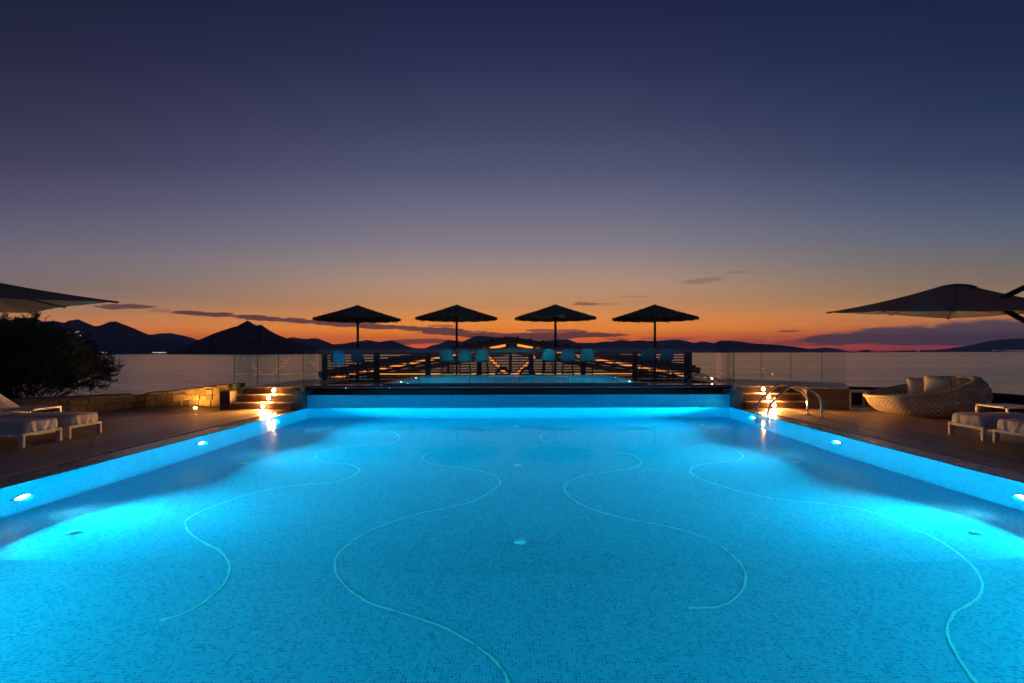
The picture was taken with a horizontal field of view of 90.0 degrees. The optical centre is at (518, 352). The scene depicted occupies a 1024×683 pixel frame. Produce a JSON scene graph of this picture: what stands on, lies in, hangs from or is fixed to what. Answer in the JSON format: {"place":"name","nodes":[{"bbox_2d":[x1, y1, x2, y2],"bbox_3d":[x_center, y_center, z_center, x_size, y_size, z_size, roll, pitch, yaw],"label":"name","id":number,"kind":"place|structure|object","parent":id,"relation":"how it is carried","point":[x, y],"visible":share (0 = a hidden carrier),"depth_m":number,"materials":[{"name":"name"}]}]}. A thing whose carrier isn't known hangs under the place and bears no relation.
{"place":"outdoors","nodes":[
{"label":"outdoors","id":0,"kind":"place"},
{"bbox_2d":[0,317,188,353],"bbox_3d":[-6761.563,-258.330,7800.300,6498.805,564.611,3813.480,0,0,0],"label":"mountain range","id":1,"kind":"structure","parent":0,"point":[115,337],"depth_m":7052.20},
{"bbox_2d":[151,333,197,343],"bbox_3d":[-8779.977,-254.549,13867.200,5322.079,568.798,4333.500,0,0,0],"label":"mountain range","id":2,"kind":"structure","parent":0,"point":[178,338],"depth_m":13559.17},
{"bbox_2d":[167,321,321,353],"bbox_3d":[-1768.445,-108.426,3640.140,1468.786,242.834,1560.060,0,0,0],"label":"island","id":3,"kind":"structure","parent":0,"point":[247,337],"depth_m":3266.54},
{"bbox_2d":[287,337,411,348],"bbox_3d":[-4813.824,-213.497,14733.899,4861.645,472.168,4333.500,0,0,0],"label":"mountain range","id":4,"kind":"structure","parent":0,"point":[317,343],"depth_m":14211.27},
{"bbox_2d":[427,340,460,347],"bbox_3d":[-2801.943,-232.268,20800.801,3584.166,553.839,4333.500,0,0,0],"label":"mountain range","id":5,"kind":"structure","parent":0,"point":[447,343],"depth_m":20367.49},
{"bbox_2d":[346,349,617,384],"bbox_3d":[-0.002,0.351,12.706,9.802,0.883,0.011,0,0,0],"label":"railing","id":6,"kind":"object","parent":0,"point":[469,360],"visible":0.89,"depth_m":12.70,"materials":[{"name":"black metal"}]},
{"bbox_2d":[495,367,510,374],"bbox_3d":[-0.535,0.769,17.878,0.555,0.565,0.593,0,0,0],"label":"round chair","id":7,"kind":"object","parent":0,"point":[504,368],"visible":0.49,"depth_m":17.62,"materials":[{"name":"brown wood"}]},
{"bbox_2d":[318,336,700,377],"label":"pavilion","id":8,"kind":"structure","parent":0,"point":[505,341],"depth_m":26.30,"materials":[{"name":"wood"}]},
{"bbox_2d":[318,377,703,383],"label":"bar terrace","id":9,"kind":"structure","parent":0,"point":[666,382],"depth_m":18.45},
{"bbox_2d":[302,350,319,378],"bbox_3d":[-6.047,0.488,15.618,1.075,1.130,0.011,0,0,0],"label":"glass balustrade","id":10,"kind":"object","parent":9,"relation":"on","point":[302,364],"visible":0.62,"depth_m":15.61,"materials":[{"name":"grey"}]},
{"bbox_2d":[330,349,346,379],"bbox_3d":[-6.317,0.471,17.960,0.512,1.186,0.510,0,0,0],"label":"bar stool","id":11,"kind":"object","parent":9,"relation":"on","point":[332,356],"visible":0.4,"depth_m":17.81,"materials":[{"name":"teal"}]},
{"bbox_2d":[334,351,343,364],"bbox_3d":[-4.441,0.134,12.675,0.244,0.337,0.028,0,0,0],"label":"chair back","id":12,"kind":"object","parent":11,"relation":"attached to","point":[338,357],"visible":1,"depth_m":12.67,"materials":[{"name":"teal plastic"}]},
{"bbox_2d":[312,305,400,379],"bbox_3d":[-6.225,-0.397,19.844,3.337,2.916,3.312,0,0,0],"label":"straw umbrella","id":13,"kind":"object","parent":9,"relation":"on","point":[357,314],"visible":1,"depth_m":19.43,"materials":[{"name":"brown plant"}]},
{"bbox_2d":[350,350,368,382],"bbox_3d":[-5.585,0.469,17.958,0.512,1.186,0.510,0,0,10],"label":"bar stool","id":14,"kind":"object","parent":9,"relation":"on","point":[357,356],"visible":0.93,"depth_m":17.80,"materials":[{"name":"teal metal"}]},
{"bbox_2d":[439,349,454,374],"bbox_3d":[-2.493,0.463,17.961,0.512,1.186,0.510,0,0,6],"label":"bar stool","id":15,"kind":"object","parent":9,"relation":"on","point":[446,355],"visible":0.98,"depth_m":17.79,"materials":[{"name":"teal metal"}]},
{"bbox_2d":[415,304,497,373],"bbox_3d":[-2.450,-0.465,20.365,3.312,2.916,3.337,0,0,38],"label":"straw umbrella","id":16,"kind":"object","parent":9,"relation":"on","point":[456,313],"visible":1,"depth_m":19.97,"materials":[{"name":"black plant"}]},
{"bbox_2d":[458,349,471,374],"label":"bar stool","id":17,"kind":"object","parent":9,"relation":"on","point":[464,355],"visible":0.95,"depth_m":17.81,"materials":[{"name":"teal metal"}]},
{"bbox_2d":[475,349,489,374],"bbox_3d":[-1.251,0.460,17.965,0.512,1.186,0.510,0,0,4],"label":"bar stool","id":18,"kind":"object","parent":9,"relation":"on","point":[481,355],"visible":0.98,"depth_m":17.80,"materials":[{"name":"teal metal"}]},
{"bbox_2d":[316,348,697,381],"bbox_3d":[-0.399,0.441,18.786,13.787,1.216,0.650,0,0,0],"label":"railing","id":19,"kind":"object","parent":9,"relation":"on","point":[429,352],"visible":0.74,"depth_m":18.75,"materials":[{"name":"brown wood"}]},
{"bbox_2d":[383,375,646,383],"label":"plunge pool","id":20,"kind":"structure","parent":9,"relation":"in","point":[635,382],"depth_m":12.84,"materials":[{"name":"stone"}]},
{"bbox_2d":[394,375,634,382],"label":"plunge pool water","id":21,"kind":"structure","parent":20,"relation":"in","point":[518,379],"depth_m":14.73,"materials":[{"name":"blue liquid"}]},
{"bbox_2d":[541,349,555,374],"bbox_3d":[1.049,0.455,18.009,0.512,1.186,0.510,0,0,-6],"label":"bar stool","id":22,"kind":"object","parent":9,"relation":"on","point":[548,355],"visible":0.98,"depth_m":17.84,"materials":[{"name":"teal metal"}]},
{"bbox_2d":[514,304,595,373],"bbox_3d":[1.477,-0.473,20.367,3.312,2.916,3.337,0,0,-13],"label":"straw umbrella","id":23,"kind":"object","parent":9,"relation":"on","point":[555,313],"visible":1,"depth_m":20.07,"materials":[{"name":"black plant"}]},
{"bbox_2d":[561,349,574,374],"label":"bar stool","id":24,"kind":"object","parent":9,"relation":"on","point":[567,355],"visible":0.98,"depth_m":17.83,"materials":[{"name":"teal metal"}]},
{"bbox_2d":[580,349,594,374],"bbox_3d":[2.425,0.452,18.039,0.512,1.186,0.510,0,0,6],"label":"bar stool","id":25,"kind":"object","parent":9,"relation":"on","point":[586,355],"visible":0.98,"depth_m":17.86,"materials":[{"name":"teal metal"}]},
{"bbox_2d":[639,349,654,382],"bbox_3d":[4.524,0.447,18.029,0.512,1.186,0.510,0,0,3],"label":"bar stool","id":26,"kind":"object","parent":9,"relation":"on","point":[647,355],"visible":0.98,"depth_m":17.86,"materials":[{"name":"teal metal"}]},
{"bbox_2d":[611,304,699,378],"bbox_3d":[5.294,-0.422,19.850,3.337,2.916,3.312,0,0,25],"label":"straw umbrella","id":27,"kind":"object","parent":9,"relation":"on","point":[654,313],"visible":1,"depth_m":19.46,"materials":[{"name":"brown plant"}]},
{"bbox_2d":[656,349,674,382],"bbox_3d":[5.161,0.446,17.967,0.512,1.186,0.510,0,0,-6],"label":"bar stool","id":28,"kind":"object","parent":9,"relation":"on","point":[667,355],"visible":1,"depth_m":17.80,"materials":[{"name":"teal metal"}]},
{"bbox_2d":[0,0,1023,351],"label":"sky","id":29,"kind":"structure","parent":0,"point":[755,170],"materials":[{"name":"blue"}]},
{"bbox_2d":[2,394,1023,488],"bbox_3d":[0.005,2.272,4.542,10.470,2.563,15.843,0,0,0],"label":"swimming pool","id":30,"kind":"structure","parent":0,"point":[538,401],"depth_m":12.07,"materials":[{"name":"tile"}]},
{"bbox_2d":[0,409,301,488],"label":"pool coping","id":31,"kind":"object","parent":30,"relation":"attached to","point":[30,476],"visible":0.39,"depth_m":6.61,"materials":[{"name":"stone"}]},
{"bbox_2d":[294,389,314,408],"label":"corner pillar","id":32,"kind":"structure","parent":30,"relation":"on","point":[300,399],"depth_m":11.80,"materials":[{"name":"grey stone"}]},
{"bbox_2d":[301,349,305,390],"bbox_3d":[-5.009,0.396,12.260,0.078,0.985,0.773,0,0,0],"label":"glass screen","id":33,"kind":"object","parent":32,"relation":"on","point":[303,387],"visible":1,"depth_m":11.87,"materials":[{"name":"grey"}]},
{"bbox_2d":[0,407,1023,682],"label":"pool water","id":34,"kind":"structure","parent":30,"relation":"in","point":[534,545],"depth_m":3.26,"materials":[{"name":"blue liquid"}]},
{"bbox_2d":[310,389,725,394],"bbox_3d":[0.003,1.315,12.386,10.123,0.836,0.623,0,0,0],"label":"pool ledge","id":35,"kind":"object","parent":30,"relation":"on","point":[530,392],"visible":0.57,"depth_m":12.51,"materials":[{"name":"stone"}]},
{"bbox_2d":[309,384,727,389],"bbox_3d":[0.002,0.841,12.626,10.158,0.113,0.386,0,0,0],"label":"weir nosing","id":36,"kind":"object","parent":35,"relation":"on","point":[492,386],"visible":0.96,"depth_m":12.45,"materials":[{"name":"metal"}]},
{"bbox_2d":[722,388,742,407],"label":"corner pillar","id":37,"kind":"structure","parent":30,"relation":"on","point":[736,398],"depth_m":11.80,"materials":[{"name":"grey stone"}]},
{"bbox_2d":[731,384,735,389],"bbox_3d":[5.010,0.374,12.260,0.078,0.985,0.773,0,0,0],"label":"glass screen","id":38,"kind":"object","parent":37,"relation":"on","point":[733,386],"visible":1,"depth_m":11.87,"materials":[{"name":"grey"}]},
{"bbox_2d":[735,408,1023,482],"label":"pool coping","id":39,"kind":"object","parent":30,"relation":"attached to","point":[996,471],"visible":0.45,"depth_m":6.70,"materials":[{"name":"stone"}]},
{"bbox_2d":[12,352,1023,397],"bbox_3d":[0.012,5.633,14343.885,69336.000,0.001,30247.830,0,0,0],"label":"sea","id":40,"kind":"structure","parent":0,"point":[997,372],"depth_m":184.29,"materials":[{"name":"blue"}]},
{"bbox_2d":[520,367,535,374],"bbox_3d":[0.316,0.767,17.878,0.555,0.565,0.593,0,0,0],"label":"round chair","id":41,"kind":"object","parent":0,"point":[525,368],"visible":0.54,"depth_m":17.62,"materials":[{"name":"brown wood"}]},
{"bbox_2d":[455,336,712,352],"bbox_3d":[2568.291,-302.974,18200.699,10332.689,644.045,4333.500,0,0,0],"label":"mountain range","id":42,"kind":"structure","parent":0,"point":[672,343],"depth_m":17659.85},
{"bbox_2d":[692,340,828,352],"bbox_3d":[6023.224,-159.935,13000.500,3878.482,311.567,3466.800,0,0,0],"label":"mountain range","id":43,"kind":"structure","parent":0,"point":[722,346],"depth_m":12221.62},
{"bbox_2d":[813,347,849,351],"bbox_3d":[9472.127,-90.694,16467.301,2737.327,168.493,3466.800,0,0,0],"label":"mountain range","id":44,"kind":"structure","parent":0,"point":[830,349],"depth_m":15887.49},
{"bbox_2d":[878,338,1023,351],"bbox_3d":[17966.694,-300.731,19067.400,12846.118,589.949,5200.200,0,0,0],"label":"mountain range","id":45,"kind":"structure","parent":0,"point":[1010,345],"depth_m":17925.24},
{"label":"ground","id":46,"kind":"structure","parent":0,"visible":0},
{"bbox_2d":[0,311,125,398],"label":"bush","id":47,"kind":"object","parent":46,"relation":"on","point":[70,364],"visible":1,"depth_m":12.22,"materials":[{"name":"green plant"}]},
{"bbox_2d":[0,407,280,476],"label":"deck","id":48,"kind":"structure","parent":46,"relation":"on","point":[121,428],"depth_m":8.22,"materials":[{"name":"brown wood"}]},
{"bbox_2d":[0,418,61,447],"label":"sun lounger","id":49,"kind":"object","parent":48,"relation":"on","point":[20,428],"visible":1,"depth_m":7.11,"materials":[{"name":"white fabric"}]},
{"bbox_2d":[10,406,61,434],"bbox_3d":[-7.915,1.092,8.318,0.546,0.416,0.503,0,0,0],"label":"side table","id":50,"kind":"object","parent":48,"relation":"on","point":[29,409],"visible":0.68,"depth_m":8.27,"materials":[{"name":"white paint"}]},
{"bbox_2d":[0,394,101,438],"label":"sun lounger","id":51,"kind":"object","parent":48,"relation":"on","point":[67,421],"visible":0.7,"depth_m":7.94,"materials":[{"name":"white fabric"}]},
{"bbox_2d":[0,283,119,314],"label":"cantilever umbrella","id":52,"kind":"object","parent":48,"relation":"on","point":[15,299],"visible":1,"depth_m":7.03,"materials":[{"name":"fabric"}]},
{"bbox_2d":[9,383,244,411],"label":"stone wall","id":53,"kind":"structure","parent":48,"relation":"on","point":[206,396],"depth_m":12.00,"materials":[{"name":"stone"}]},
{"bbox_2d":[0,409,284,478],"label":"drain strip","id":54,"kind":"object","parent":48,"relation":"attached to","point":[35,469],"visible":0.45,"depth_m":6.84,"materials":[{"name":"stone"}]},
{"bbox_2d":[220,390,236,409],"bbox_3d":[-6.708,1.098,11.848,0.238,0.433,0.295,0,0,0],"label":"wooden post","id":55,"kind":"object","parent":48,"relation":"on","point":[227,397],"visible":0.73,"depth_m":11.70,"materials":[{"name":"brown wood"}]},
{"bbox_2d":[230,389,293,409],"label":"staircase","id":56,"kind":"structure","parent":48,"relation":"on","point":[263,401],"depth_m":11.83,"materials":[{"name":"brown wood"}]},
{"bbox_2d":[243,380,349,393],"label":"retaining wall","id":57,"kind":"structure","parent":46,"relation":"on","point":[267,390],"depth_m":12.22,"materials":[{"name":"brown stone"}]},
{"bbox_2d":[243,380,348,387],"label":"deck","id":58,"kind":"structure","parent":57,"relation":"on","point":[295,384],"depth_m":13.55,"materials":[{"name":"brown wood"}]},
{"bbox_2d":[234,350,278,387],"bbox_3d":[-6.603,0.371,13.735,0.011,0.894,3.683,0,0,0],"label":"glass balustrade","id":59,"kind":"object","parent":58,"relation":"on","point":[257,367],"visible":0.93,"depth_m":12.96,"materials":[{"name":"grey"}]},
{"bbox_2d":[687,380,848,409],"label":"retaining wall","id":60,"kind":"structure","parent":46,"relation":"on","point":[835,398],"depth_m":11.62,"materials":[{"name":"brown stone"}]},
{"bbox_2d":[687,379,848,388],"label":"deck","id":61,"kind":"structure","parent":60,"relation":"on","point":[771,383],"depth_m":13.14,"materials":[{"name":"brown wood"}]},
{"bbox_2d":[680,373,720,383],"bbox_3d":[4.986,0.717,14.040,1.078,0.318,0.208,0,0,0],"label":"pool ladder","id":62,"kind":"object","parent":61,"relation":"attached to","point":[699,376],"visible":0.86,"depth_m":13.95,"materials":[{"name":"silver metal"}]},
{"bbox_2d":[758,404,1023,470],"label":"deck","id":63,"kind":"structure","parent":46,"relation":"on","point":[927,432],"depth_m":8.16,"materials":[{"name":"brown wood"}]},
{"bbox_2d":[743,388,805,408],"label":"staircase","id":64,"kind":"structure","parent":63,"relation":"on","point":[783,400],"depth_m":11.94,"materials":[{"name":"brown wood"}]},
{"bbox_2d":[755,384,824,418],"bbox_3d":[5.392,1.500,10.227,1.192,1.743,0.546,0,0,0],"label":"pool ladder","id":65,"kind":"object","parent":63,"relation":"attached to","point":[785,390],"visible":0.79,"depth_m":10.01,"materials":[{"name":"silver metal"}]},
{"bbox_2d":[849,390,873,409],"bbox_3d":[7.654,1.057,11.617,0.537,0.417,0.390,0,0,0],"label":"side table","id":66,"kind":"object","parent":63,"relation":"on","point":[863,401],"visible":0.6,"depth_m":11.42,"materials":[{"name":"white paint"}]},
{"bbox_2d":[826,284,1023,322],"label":"cantilever umbrella","id":67,"kind":"object","parent":63,"relation":"on","point":[949,301],"visible":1,"depth_m":8.06,"materials":[{"name":"fabric"}]},
{"bbox_2d":[863,376,992,417],"bbox_3d":[8.296,0.864,10.451,2.112,0.801,1.748,0,0,0],"label":"wicker daybed","id":68,"kind":"object","parent":63,"relation":"on","point":[960,399],"visible":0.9,"depth_m":9.86,"materials":[{"name":"wicker"}]},
{"bbox_2d":[906,377,929,395],"bbox_3d":[8.466,0.718,10.834,0.455,0.392,0.196,0,0,9],"label":"pillow","id":69,"kind":"object","parent":68,"relation":"on","point":[915,385],"visible":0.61,"depth_m":10.78,"materials":[{"name":"white fabric"}]},
{"bbox_2d":[923,375,950,393],"bbox_3d":[8.577,0.663,10.487,0.455,0.402,0.211,0,0,36],"label":"pillow","id":70,"kind":"object","parent":68,"relation":"on","point":[933,383],"visible":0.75,"depth_m":10.44,"materials":[{"name":"white fabric"}]},
{"bbox_2d":[848,386,1023,412],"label":"parapet","id":71,"kind":"structure","parent":63,"relation":"on","point":[998,398],"depth_m":10.71,"materials":[{"name":"brown stone"}]},
{"bbox_2d":[948,412,1023,440],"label":"sun lounger","id":72,"kind":"object","parent":63,"relation":"on","point":[984,422],"visible":0.9,"depth_m":7.54,"materials":[{"name":"white fabric"}]},
{"bbox_2d":[975,403,1023,430],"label":"side table","id":73,"kind":"object","parent":63,"relation":"on","point":[1007,406],"visible":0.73,"depth_m":8.26,"materials":[{"name":"white paint"}]},
{"bbox_2d":[993,419,1023,442],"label":"sun lounger","id":74,"kind":"object","parent":63,"relation":"on","point":[1011,426],"visible":1,"depth_m":7.02,"materials":[{"name":"white fabric"}]},
{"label":"deck","id":75,"kind":"structure","parent":0,"visible":0},
{"bbox_2d":[752,408,1023,473],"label":"drain strip","id":76,"kind":"object","parent":75,"relation":"attached to","point":[994,465],"visible":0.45,"depth_m":6.93,"materials":[{"name":"stone"}]}
]}

